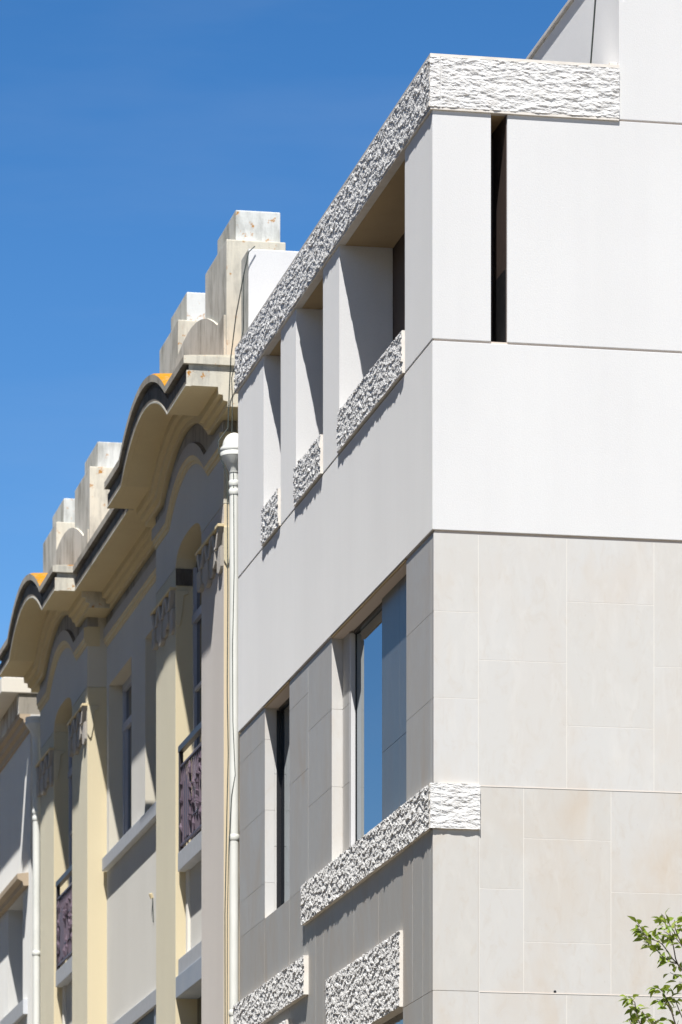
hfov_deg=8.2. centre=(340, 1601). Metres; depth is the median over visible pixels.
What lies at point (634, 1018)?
street tree
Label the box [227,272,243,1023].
hanging cable
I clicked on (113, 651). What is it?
terraced house
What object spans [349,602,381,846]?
window
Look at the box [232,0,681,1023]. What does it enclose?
corner building
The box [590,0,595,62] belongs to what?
roof cable
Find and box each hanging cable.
[218,246,254,1023]
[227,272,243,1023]
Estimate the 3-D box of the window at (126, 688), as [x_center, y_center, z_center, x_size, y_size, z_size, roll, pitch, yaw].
[-2.287,-9.408,53.306,0.061,1.951,1.717,0,0,-11]
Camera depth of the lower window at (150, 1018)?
51.06 m
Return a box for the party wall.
[241,249,298,336]
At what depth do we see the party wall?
44.17 m
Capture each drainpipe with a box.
[25,716,39,1023]
[220,433,238,1023]
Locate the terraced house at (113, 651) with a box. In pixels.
[0,210,285,1023]
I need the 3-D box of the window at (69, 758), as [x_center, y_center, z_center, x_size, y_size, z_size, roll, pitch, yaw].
[-3.080,-9.042,56.298,0.071,3.150,1.595,0,0,-11]
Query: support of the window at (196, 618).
in the terraced house at (113, 651)
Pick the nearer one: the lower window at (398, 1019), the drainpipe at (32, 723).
the lower window at (398, 1019)
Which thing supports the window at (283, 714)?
in the corner building
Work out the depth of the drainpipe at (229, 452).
44.60 m
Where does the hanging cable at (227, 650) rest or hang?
hanging from the party wall
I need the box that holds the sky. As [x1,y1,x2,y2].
[0,0,567,678]
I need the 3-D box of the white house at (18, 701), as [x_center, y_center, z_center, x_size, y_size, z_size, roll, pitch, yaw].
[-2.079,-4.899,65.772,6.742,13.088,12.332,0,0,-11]
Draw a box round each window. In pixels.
[68,734,71,958]
[122,675,130,835]
[136,1007,155,1023]
[192,563,200,837]
[277,697,289,908]
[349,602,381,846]
[383,1012,402,1023]
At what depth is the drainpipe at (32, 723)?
58.34 m
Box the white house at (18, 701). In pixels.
[0,677,39,1023]
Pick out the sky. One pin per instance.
(133, 133)
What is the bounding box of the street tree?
[619,908,681,1023]

